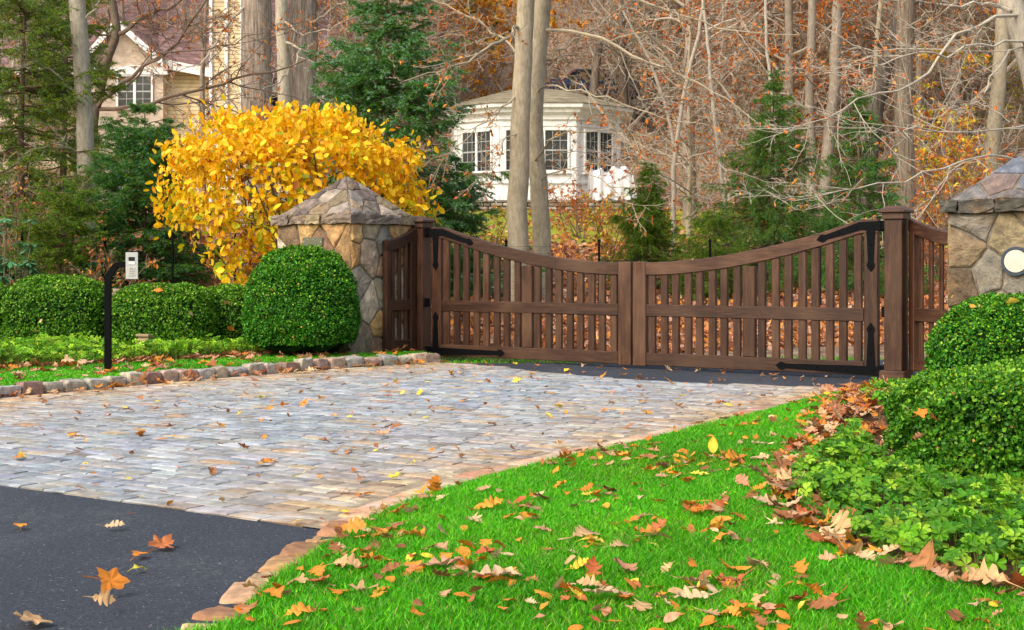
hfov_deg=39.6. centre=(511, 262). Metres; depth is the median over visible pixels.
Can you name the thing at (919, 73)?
woodland tree
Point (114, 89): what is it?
spruce tree
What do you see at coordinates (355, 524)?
leaf litter
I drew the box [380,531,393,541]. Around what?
fallen leaf
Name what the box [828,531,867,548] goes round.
fallen leaf
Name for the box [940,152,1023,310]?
stone pillar
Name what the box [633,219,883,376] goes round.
driveway gate
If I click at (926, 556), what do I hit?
fallen leaf
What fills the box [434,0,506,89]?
woodland tree
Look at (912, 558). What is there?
fallen leaf
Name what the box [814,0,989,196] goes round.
woodland tree
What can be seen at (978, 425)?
boxwood shrub
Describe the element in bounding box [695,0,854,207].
woodland tree
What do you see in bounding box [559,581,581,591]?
fallen leaf
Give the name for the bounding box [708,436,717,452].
fallen leaf
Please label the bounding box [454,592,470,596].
fallen leaf
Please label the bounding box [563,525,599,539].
fallen leaf
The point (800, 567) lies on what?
fallen leaf
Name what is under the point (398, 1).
woodland tree
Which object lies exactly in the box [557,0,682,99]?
woodland tree
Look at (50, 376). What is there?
grass
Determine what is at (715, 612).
fallen leaf
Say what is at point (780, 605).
fallen leaf
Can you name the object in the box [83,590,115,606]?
fallen leaf
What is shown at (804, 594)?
fallen leaf
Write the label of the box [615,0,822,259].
young beech
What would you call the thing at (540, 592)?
fallen leaf
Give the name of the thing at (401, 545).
fallen leaf
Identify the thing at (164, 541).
fallen leaf
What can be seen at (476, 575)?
fallen leaf
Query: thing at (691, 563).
fallen leaf
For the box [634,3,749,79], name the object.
woodland tree
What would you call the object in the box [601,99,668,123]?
parking wall
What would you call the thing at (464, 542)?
fallen leaf
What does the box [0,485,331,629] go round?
asphalt drive
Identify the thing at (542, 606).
fallen leaf
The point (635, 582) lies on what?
fallen leaf
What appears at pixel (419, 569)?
fallen leaf
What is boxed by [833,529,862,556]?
fallen leaf
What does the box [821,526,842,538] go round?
fallen leaf
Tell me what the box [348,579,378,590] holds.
fallen leaf
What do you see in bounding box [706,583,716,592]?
fallen leaf
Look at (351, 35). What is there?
woodland tree
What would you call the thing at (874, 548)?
fallen leaf
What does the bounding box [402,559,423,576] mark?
fallen leaf
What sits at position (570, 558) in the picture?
fallen leaf
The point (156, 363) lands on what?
leaf litter
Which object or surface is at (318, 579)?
fallen leaf
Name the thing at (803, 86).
woodland tree
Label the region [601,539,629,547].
fallen leaf
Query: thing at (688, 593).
fallen leaf
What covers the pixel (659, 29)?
woodland tree
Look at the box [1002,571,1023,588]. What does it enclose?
fallen leaf
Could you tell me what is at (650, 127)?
woodland tree
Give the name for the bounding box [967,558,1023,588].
fallen leaf
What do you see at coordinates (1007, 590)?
fallen leaf
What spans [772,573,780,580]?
fallen leaf
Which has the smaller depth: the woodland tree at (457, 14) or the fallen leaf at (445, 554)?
the fallen leaf at (445, 554)
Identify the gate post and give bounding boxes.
[411,217,435,351]
[878,206,913,379]
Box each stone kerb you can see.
[0,352,440,397]
[181,520,347,629]
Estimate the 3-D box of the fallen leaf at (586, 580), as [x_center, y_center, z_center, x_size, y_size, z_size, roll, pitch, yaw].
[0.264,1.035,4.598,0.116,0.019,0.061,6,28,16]
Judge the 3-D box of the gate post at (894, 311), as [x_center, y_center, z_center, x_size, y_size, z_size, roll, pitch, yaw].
[3.564,0.287,13.191,0.256,1.625,0.256,0,0,35]
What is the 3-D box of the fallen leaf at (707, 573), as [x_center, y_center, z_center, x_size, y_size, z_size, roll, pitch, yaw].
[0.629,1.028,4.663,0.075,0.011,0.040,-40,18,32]
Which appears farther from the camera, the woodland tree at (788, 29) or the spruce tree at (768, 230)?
the woodland tree at (788, 29)
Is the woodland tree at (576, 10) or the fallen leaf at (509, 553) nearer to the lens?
the fallen leaf at (509, 553)
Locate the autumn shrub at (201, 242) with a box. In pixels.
[141,212,233,286]
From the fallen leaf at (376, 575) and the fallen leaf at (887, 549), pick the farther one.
the fallen leaf at (887, 549)
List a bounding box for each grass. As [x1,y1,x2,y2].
[0,350,429,385]
[158,390,1023,629]
[441,354,908,362]
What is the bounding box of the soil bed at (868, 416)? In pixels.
[780,405,1023,592]
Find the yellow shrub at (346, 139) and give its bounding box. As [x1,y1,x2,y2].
[143,94,444,286]
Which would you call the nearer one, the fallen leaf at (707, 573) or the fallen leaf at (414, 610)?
the fallen leaf at (414, 610)
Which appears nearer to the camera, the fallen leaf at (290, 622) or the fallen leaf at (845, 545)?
the fallen leaf at (290, 622)
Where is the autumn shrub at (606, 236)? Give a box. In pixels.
[573,191,637,261]
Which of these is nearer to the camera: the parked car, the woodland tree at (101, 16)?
the woodland tree at (101, 16)
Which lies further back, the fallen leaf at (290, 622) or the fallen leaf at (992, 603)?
the fallen leaf at (992, 603)
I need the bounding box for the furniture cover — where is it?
[586,166,636,200]
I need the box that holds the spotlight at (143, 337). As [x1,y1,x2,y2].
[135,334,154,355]
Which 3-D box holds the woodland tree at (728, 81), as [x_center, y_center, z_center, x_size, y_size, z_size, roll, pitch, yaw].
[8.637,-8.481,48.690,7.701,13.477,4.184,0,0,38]
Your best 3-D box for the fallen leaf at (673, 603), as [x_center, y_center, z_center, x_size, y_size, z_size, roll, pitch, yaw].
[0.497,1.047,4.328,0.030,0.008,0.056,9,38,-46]
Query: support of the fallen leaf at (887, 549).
on the grass at (917, 599)
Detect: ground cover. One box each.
[0,330,275,367]
[782,415,1023,590]
[860,377,908,408]
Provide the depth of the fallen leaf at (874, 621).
4.14 m
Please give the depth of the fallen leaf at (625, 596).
4.43 m
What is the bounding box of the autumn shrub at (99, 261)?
[50,234,162,288]
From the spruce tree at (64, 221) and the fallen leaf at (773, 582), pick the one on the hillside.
the spruce tree at (64, 221)
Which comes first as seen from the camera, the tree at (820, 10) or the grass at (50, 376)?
the grass at (50, 376)
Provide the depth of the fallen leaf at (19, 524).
5.77 m
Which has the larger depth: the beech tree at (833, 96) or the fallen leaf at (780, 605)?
the beech tree at (833, 96)
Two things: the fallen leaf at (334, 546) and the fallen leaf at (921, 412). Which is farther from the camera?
the fallen leaf at (921, 412)
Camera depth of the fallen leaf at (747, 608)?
4.25 m
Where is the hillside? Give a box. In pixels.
[0,0,1023,362]
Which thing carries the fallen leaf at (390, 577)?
on the grass at (917, 599)
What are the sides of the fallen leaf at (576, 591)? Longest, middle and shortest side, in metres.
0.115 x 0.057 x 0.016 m
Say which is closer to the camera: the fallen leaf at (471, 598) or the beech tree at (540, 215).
the fallen leaf at (471, 598)
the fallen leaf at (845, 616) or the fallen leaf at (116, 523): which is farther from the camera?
the fallen leaf at (116, 523)
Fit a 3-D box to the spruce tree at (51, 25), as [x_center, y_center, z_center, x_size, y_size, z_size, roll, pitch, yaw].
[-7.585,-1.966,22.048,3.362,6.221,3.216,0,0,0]
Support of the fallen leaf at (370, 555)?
on the grass at (917, 599)
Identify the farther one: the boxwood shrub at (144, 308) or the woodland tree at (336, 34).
the woodland tree at (336, 34)
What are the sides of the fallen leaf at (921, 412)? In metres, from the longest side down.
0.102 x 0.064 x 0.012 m
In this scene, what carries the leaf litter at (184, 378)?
on the hillside
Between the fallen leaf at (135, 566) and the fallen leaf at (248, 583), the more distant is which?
the fallen leaf at (135, 566)
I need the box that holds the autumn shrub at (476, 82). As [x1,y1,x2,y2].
[419,0,594,100]
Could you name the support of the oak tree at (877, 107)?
on the hillside
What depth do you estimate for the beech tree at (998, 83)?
29.86 m
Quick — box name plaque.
[302,237,322,245]
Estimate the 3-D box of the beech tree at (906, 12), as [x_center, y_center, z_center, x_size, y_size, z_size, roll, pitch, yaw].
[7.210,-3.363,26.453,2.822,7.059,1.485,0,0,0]
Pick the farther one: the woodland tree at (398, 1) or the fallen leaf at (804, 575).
the woodland tree at (398, 1)
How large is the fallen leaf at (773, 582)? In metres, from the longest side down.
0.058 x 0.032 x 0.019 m
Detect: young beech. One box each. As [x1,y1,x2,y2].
[545,0,879,259]
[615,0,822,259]
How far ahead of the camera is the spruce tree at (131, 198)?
20.13 m
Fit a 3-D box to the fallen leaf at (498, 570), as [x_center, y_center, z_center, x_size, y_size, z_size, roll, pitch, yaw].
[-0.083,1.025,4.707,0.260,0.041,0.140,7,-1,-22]
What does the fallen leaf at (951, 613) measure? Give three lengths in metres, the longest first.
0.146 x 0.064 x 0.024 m
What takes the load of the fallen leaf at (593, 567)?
on the grass at (917, 599)
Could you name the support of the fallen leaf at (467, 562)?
on the grass at (917, 599)
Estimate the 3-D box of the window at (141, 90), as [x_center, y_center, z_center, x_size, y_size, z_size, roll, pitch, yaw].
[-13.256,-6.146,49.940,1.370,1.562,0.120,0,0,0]
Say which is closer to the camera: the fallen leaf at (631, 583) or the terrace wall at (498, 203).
the fallen leaf at (631, 583)
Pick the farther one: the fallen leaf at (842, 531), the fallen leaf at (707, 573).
the fallen leaf at (842, 531)
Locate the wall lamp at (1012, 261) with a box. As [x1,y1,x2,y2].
[1001,246,1023,275]
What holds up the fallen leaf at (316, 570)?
on the grass at (917, 599)
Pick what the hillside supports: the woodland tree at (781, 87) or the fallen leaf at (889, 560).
the woodland tree at (781, 87)
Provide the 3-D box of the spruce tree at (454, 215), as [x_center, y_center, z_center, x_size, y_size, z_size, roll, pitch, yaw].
[-0.904,-0.472,22.524,1.441,2.504,1.498,0,0,32]
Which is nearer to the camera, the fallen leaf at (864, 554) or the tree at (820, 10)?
the fallen leaf at (864, 554)
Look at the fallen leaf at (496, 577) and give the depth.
4.63 m
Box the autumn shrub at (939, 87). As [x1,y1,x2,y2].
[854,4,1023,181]
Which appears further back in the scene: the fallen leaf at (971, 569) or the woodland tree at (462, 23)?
the woodland tree at (462, 23)
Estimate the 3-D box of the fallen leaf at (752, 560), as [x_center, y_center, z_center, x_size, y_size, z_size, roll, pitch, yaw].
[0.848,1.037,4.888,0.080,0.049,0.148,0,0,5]
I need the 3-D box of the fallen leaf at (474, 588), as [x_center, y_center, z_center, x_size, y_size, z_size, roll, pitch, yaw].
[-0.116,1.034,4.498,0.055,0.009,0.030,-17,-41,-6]
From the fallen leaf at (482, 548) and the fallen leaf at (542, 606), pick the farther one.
the fallen leaf at (482, 548)
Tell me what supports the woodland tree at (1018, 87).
on the hillside
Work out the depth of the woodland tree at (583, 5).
57.48 m
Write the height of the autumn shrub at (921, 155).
4.190 m
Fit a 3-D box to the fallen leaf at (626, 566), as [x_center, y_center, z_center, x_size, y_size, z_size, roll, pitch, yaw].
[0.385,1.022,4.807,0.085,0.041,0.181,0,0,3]
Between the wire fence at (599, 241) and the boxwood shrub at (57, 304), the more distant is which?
the wire fence at (599, 241)
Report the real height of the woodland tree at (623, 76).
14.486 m
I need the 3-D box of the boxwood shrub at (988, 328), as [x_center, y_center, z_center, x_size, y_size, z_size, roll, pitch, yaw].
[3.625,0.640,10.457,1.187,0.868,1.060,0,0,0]
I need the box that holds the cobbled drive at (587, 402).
[0,362,849,526]
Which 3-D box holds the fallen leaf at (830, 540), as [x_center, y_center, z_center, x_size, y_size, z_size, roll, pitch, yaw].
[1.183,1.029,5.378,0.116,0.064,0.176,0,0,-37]
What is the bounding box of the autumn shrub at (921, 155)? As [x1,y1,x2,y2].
[872,76,1000,247]
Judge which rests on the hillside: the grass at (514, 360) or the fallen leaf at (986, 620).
the grass at (514, 360)
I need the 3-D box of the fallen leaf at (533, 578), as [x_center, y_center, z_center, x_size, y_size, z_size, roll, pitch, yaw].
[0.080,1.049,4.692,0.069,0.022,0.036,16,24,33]
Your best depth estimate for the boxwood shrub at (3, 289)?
16.00 m
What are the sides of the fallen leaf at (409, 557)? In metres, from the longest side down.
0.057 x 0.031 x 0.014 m
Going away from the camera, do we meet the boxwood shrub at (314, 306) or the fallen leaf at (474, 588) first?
the fallen leaf at (474, 588)
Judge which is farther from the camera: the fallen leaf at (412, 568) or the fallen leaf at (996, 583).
the fallen leaf at (412, 568)
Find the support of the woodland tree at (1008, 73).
on the hillside
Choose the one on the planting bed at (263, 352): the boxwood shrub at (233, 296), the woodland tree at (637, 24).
the boxwood shrub at (233, 296)
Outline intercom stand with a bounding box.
[104,252,137,371]
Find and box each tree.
[0,0,75,192]
[0,0,110,272]
[0,0,124,285]
[0,0,136,274]
[0,178,123,288]
[6,0,107,176]
[7,0,366,226]
[50,100,245,288]
[96,0,155,20]
[131,0,277,206]
[134,0,178,37]
[152,0,271,226]
[205,0,382,165]
[211,0,411,181]
[244,0,361,203]
[246,0,544,300]
[289,0,345,200]
[316,0,454,181]
[318,0,510,197]
[319,0,461,163]
[334,0,514,146]
[359,2,479,78]
[377,0,510,151]
[379,0,480,148]
[386,0,616,300]
[414,0,476,69]
[415,0,514,102]
[426,154,502,290]
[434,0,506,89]
[457,0,511,49]
[486,0,609,91]
[511,0,660,109]
[529,0,796,299]
[552,0,676,99]
[554,0,627,45]
[554,0,860,227]
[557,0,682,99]
[559,0,701,159]
[561,0,731,134]
[589,161,693,293]
[594,0,733,102]
[613,0,714,53]
[615,0,748,236]
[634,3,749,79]
[635,0,742,125]
[638,0,889,208]
[641,2,829,201]
[657,0,892,226]
[657,206,783,305]
[667,1,733,71]
[667,69,865,289]
[669,10,855,192]
[679,0,848,152]
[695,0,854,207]
[701,0,968,191]
[724,0,928,218]
[727,0,868,205]
[728,0,1023,248]
[735,0,987,202]
[736,0,885,166]
[748,0,974,220]
[753,0,1023,217]
[755,0,842,234]
[755,0,886,201]
[775,2,895,204]
[793,87,938,296]
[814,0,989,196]
[819,0,1023,230]
[825,1,894,200]
[828,0,952,262]
[837,0,982,252]
[842,0,1019,219]
[842,3,1014,100]
[853,6,942,197]
[857,0,1023,223]
[871,0,1019,138]
[891,0,1023,195]
[915,0,1023,187]
[917,3,1009,178]
[923,6,1023,173]
[963,13,1023,153]
[970,13,1023,181]
[971,11,1023,145]
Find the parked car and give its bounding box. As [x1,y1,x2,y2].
[547,69,639,99]
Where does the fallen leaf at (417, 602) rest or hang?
on the grass at (917, 599)
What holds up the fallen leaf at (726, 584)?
on the grass at (917, 599)
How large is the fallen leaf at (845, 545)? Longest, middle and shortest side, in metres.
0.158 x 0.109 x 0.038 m
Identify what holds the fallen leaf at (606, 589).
on the grass at (917, 599)
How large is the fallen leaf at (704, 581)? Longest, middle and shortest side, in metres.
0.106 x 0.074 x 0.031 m
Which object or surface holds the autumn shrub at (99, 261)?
on the hillside
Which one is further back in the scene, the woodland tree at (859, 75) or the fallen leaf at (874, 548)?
the woodland tree at (859, 75)
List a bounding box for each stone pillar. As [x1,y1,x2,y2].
[270,177,421,353]
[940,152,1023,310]
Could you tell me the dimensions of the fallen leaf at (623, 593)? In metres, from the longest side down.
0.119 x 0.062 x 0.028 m
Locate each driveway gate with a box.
[425,227,632,364]
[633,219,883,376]
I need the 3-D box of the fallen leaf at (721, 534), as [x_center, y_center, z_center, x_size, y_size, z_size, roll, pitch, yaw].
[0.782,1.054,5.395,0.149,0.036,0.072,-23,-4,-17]
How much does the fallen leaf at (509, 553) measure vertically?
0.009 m
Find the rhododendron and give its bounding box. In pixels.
[0,217,45,287]
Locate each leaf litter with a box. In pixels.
[0,199,948,356]
[0,344,414,381]
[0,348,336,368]
[0,357,425,397]
[0,359,823,522]
[334,389,853,539]
[465,360,883,380]
[735,376,891,541]
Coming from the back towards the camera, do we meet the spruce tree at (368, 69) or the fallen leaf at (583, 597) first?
the spruce tree at (368, 69)
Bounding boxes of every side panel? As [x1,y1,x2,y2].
[382,228,416,351]
[908,219,947,371]
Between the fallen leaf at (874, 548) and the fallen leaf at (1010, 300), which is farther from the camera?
the fallen leaf at (1010, 300)
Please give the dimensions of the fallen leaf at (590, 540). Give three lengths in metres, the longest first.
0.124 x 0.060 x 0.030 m
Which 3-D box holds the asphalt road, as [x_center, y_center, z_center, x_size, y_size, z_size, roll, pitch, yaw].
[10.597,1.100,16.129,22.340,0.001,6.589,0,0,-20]
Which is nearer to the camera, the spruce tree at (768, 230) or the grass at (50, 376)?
the grass at (50, 376)
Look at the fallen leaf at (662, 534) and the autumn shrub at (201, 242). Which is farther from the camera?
the autumn shrub at (201, 242)
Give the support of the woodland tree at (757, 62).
on the hillside
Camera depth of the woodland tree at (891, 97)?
46.82 m
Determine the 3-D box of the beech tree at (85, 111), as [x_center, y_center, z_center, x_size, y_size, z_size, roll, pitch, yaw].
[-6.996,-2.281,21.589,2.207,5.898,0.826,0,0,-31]
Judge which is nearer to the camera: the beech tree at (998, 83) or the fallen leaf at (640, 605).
the fallen leaf at (640, 605)
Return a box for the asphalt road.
[460,359,919,387]
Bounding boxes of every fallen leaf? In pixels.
[13,610,52,624]
[14,523,26,529]
[82,567,130,593]
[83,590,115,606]
[96,520,124,526]
[127,564,145,571]
[130,550,147,560]
[148,534,173,552]
[234,605,242,613]
[237,600,258,621]
[242,580,261,590]
[245,614,256,620]
[266,585,283,597]
[274,602,314,620]
[281,619,302,627]
[287,573,308,584]
[306,562,326,576]
[309,574,329,581]
[327,540,344,556]
[327,553,361,567]
[327,587,349,599]
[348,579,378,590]
[355,551,386,559]
[368,586,389,594]
[369,591,387,598]
[373,573,382,578]
[377,561,400,573]
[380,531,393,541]
[385,576,394,582]
[397,541,408,547]
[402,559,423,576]
[404,555,471,566]
[404,560,424,574]
[405,552,415,561]
[409,605,425,615]
[412,599,422,605]
[420,553,432,557]
[432,568,451,576]
[435,540,447,549]
[438,588,451,596]
[440,552,452,557]
[451,564,522,576]
[454,563,468,570]
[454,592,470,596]
[457,539,475,548]
[457,555,477,566]
[459,546,470,557]
[467,586,483,592]
[468,593,474,601]
[473,573,492,578]
[475,545,502,553]
[475,554,486,559]
[479,539,492,546]
[485,573,519,582]
[491,547,501,558]
[493,540,505,547]
[499,552,513,555]
[525,597,539,603]
[529,574,537,581]
[533,613,544,618]
[534,589,551,599]
[539,601,547,609]
[554,576,562,589]
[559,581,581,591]
[560,592,570,599]
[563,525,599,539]
[565,555,575,563]
[565,557,588,569]
[566,624,583,629]
[567,583,618,593]
[568,586,597,603]
[571,595,586,600]
[575,536,606,545]
[576,575,606,586]
[584,555,602,578]
[585,534,598,543]
[590,615,600,621]
[591,603,603,612]
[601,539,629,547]
[601,606,610,615]
[613,557,637,570]
[615,593,634,598]
[619,588,631,595]
[624,578,635,589]
[632,580,640,587]
[633,598,651,610]
[635,530,671,537]
[648,627,663,629]
[651,592,674,597]
[660,562,672,571]
[663,612,680,622]
[667,587,683,593]
[670,599,680,611]
[671,575,701,580]
[674,585,722,598]
[687,573,708,587]
[688,556,696,566]
[692,606,719,614]
[697,581,707,590]
[697,620,717,629]
[698,570,712,579]
[703,615,714,622]
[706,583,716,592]
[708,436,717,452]
[711,532,734,544]
[711,567,754,581]
[711,574,743,591]
[719,558,751,572]
[722,600,763,614]
[725,605,740,616]
[741,607,759,612]
[746,555,768,566]
[750,610,767,625]
[751,588,769,608]
[758,602,776,613]
[760,603,780,608]
[764,580,778,585]
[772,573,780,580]
[774,603,786,608]
[774,610,789,619]
[776,623,790,629]
[789,590,807,600]
[790,558,808,573]
[794,573,808,578]
[798,598,810,608]
[800,581,822,595]
[806,596,849,609]
[810,528,842,543]
[812,516,845,541]
[815,586,846,602]
[818,550,844,560]
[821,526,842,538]
[828,510,850,530]
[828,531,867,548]
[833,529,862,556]
[836,547,851,555]
[836,614,847,618]
[837,540,853,556]
[852,610,872,629]
[854,549,875,560]
[860,543,898,559]
[866,544,888,555]
[869,619,879,627]
[877,555,911,568]
[883,623,892,629]
[893,557,907,563]
[897,543,921,567]
[897,552,948,565]
[909,562,948,569]
[910,540,937,569]
[912,432,923,438]
[913,408,927,417]
[931,566,960,583]
[934,565,959,573]
[946,608,966,621]
[951,570,982,587]
[965,565,995,581]
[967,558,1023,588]
[967,600,983,605]
[975,617,999,625]
[985,573,1004,586]
[987,608,1003,618]
[989,601,997,606]
[992,586,1017,594]
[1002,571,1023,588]
[1005,297,1018,303]
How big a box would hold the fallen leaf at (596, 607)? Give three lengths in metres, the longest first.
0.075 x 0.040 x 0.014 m
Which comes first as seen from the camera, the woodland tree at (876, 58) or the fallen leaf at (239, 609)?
the fallen leaf at (239, 609)
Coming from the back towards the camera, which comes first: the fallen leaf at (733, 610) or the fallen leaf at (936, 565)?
the fallen leaf at (936, 565)
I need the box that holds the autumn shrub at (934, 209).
[863,134,1012,275]
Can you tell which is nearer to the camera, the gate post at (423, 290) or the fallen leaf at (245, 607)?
the fallen leaf at (245, 607)
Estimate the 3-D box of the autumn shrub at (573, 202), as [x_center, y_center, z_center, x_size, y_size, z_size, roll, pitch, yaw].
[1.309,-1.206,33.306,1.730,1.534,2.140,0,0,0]
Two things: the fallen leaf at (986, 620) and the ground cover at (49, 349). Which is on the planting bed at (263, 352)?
the ground cover at (49, 349)
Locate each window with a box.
[116,65,152,109]
[272,96,277,109]
[461,129,492,174]
[504,128,509,172]
[543,128,570,173]
[584,129,613,173]
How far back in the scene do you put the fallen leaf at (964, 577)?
4.68 m
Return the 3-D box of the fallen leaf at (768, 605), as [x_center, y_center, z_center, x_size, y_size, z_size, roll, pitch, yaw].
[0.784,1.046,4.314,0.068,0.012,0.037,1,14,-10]
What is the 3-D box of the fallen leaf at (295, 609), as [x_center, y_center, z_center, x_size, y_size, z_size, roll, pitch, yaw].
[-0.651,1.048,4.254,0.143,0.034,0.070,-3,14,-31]
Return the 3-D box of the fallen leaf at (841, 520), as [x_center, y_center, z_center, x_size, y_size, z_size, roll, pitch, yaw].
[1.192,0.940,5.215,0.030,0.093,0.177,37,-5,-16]
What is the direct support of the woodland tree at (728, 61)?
on the hillside
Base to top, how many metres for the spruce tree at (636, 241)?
2.636 m
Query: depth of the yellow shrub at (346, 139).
17.67 m
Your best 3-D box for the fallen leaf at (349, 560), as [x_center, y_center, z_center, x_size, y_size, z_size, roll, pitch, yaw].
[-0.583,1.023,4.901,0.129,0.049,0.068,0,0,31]
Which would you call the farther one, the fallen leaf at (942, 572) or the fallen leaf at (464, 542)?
the fallen leaf at (464, 542)
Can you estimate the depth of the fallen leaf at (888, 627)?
4.08 m
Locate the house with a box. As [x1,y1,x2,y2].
[0,0,377,202]
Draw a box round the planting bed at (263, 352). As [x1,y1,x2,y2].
[20,348,272,365]
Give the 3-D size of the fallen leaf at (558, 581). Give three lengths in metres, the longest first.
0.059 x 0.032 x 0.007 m
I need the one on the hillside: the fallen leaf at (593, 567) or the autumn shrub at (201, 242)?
the autumn shrub at (201, 242)
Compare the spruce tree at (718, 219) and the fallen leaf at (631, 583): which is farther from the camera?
the spruce tree at (718, 219)
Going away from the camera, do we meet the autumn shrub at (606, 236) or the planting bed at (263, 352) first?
the planting bed at (263, 352)
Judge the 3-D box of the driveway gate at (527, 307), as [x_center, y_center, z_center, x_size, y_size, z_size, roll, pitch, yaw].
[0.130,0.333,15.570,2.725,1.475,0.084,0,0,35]
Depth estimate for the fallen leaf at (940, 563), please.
4.95 m
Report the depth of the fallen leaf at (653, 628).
4.07 m
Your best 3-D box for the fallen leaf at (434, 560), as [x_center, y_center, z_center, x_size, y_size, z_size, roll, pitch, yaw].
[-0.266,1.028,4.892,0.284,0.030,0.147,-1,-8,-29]
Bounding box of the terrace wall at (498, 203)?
[458,200,635,212]
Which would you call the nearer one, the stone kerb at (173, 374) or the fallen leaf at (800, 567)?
the fallen leaf at (800, 567)
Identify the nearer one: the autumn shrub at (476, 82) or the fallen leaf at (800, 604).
the fallen leaf at (800, 604)
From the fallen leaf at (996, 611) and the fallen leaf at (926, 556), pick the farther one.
the fallen leaf at (926, 556)
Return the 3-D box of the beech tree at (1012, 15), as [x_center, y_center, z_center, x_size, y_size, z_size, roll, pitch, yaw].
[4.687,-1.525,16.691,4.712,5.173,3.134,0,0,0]
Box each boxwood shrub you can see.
[0,273,112,339]
[0,283,9,338]
[103,282,221,344]
[207,282,249,347]
[240,243,361,355]
[881,360,1023,484]
[923,291,1023,370]
[992,356,1023,363]
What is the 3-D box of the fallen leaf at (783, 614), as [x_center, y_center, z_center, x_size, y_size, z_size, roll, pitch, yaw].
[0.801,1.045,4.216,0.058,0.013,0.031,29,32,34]
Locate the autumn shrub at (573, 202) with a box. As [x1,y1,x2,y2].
[548,179,597,238]
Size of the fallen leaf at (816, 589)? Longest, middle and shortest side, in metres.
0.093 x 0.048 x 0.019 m
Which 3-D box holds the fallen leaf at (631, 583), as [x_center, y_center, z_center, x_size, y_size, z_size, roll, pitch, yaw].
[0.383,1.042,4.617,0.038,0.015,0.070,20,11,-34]
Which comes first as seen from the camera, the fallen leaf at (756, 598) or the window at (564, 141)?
the fallen leaf at (756, 598)
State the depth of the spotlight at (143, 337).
14.86 m
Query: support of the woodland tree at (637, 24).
on the hillside
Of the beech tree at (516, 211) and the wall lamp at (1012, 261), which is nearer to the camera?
the wall lamp at (1012, 261)
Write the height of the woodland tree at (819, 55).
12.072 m
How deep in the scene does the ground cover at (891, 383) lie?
11.48 m
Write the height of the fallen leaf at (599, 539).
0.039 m
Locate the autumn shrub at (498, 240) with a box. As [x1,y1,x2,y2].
[470,204,507,271]
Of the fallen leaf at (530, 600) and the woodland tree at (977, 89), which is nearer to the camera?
the fallen leaf at (530, 600)
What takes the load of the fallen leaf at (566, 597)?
on the grass at (917, 599)
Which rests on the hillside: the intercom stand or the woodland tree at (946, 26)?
the woodland tree at (946, 26)
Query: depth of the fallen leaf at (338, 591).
4.52 m
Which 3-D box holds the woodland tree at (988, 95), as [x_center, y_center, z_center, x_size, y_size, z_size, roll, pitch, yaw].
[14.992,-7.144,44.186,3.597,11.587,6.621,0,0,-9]
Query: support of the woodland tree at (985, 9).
on the hillside
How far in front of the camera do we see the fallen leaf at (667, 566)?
4.86 m
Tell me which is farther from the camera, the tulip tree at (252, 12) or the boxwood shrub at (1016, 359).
the tulip tree at (252, 12)
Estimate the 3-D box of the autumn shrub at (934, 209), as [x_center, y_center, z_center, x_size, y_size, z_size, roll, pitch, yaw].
[7.241,-0.910,24.385,2.671,2.529,3.099,0,0,23]
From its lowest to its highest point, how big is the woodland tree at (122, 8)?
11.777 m
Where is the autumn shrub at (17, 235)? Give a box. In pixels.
[0,152,111,283]
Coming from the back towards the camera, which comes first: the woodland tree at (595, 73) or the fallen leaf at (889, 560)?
the woodland tree at (595, 73)
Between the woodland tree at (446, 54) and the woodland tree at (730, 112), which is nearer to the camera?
the woodland tree at (730, 112)
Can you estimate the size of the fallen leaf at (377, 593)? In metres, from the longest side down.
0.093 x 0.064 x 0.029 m
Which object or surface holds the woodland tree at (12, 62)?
on the hillside
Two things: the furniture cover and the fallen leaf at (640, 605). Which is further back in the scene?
the furniture cover
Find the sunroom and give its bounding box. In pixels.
[437,89,634,200]
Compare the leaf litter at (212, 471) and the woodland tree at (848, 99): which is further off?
the woodland tree at (848, 99)
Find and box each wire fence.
[6,227,235,284]
[431,239,820,305]
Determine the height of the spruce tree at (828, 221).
3.653 m
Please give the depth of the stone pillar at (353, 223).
15.81 m
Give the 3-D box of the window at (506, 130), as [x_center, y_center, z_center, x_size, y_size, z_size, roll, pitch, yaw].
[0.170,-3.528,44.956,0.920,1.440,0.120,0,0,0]
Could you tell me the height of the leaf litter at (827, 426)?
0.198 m
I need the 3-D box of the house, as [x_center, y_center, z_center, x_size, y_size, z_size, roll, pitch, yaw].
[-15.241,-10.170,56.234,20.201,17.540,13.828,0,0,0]
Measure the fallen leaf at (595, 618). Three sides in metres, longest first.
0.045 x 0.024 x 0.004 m
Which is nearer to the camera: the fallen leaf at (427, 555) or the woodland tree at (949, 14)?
the fallen leaf at (427, 555)

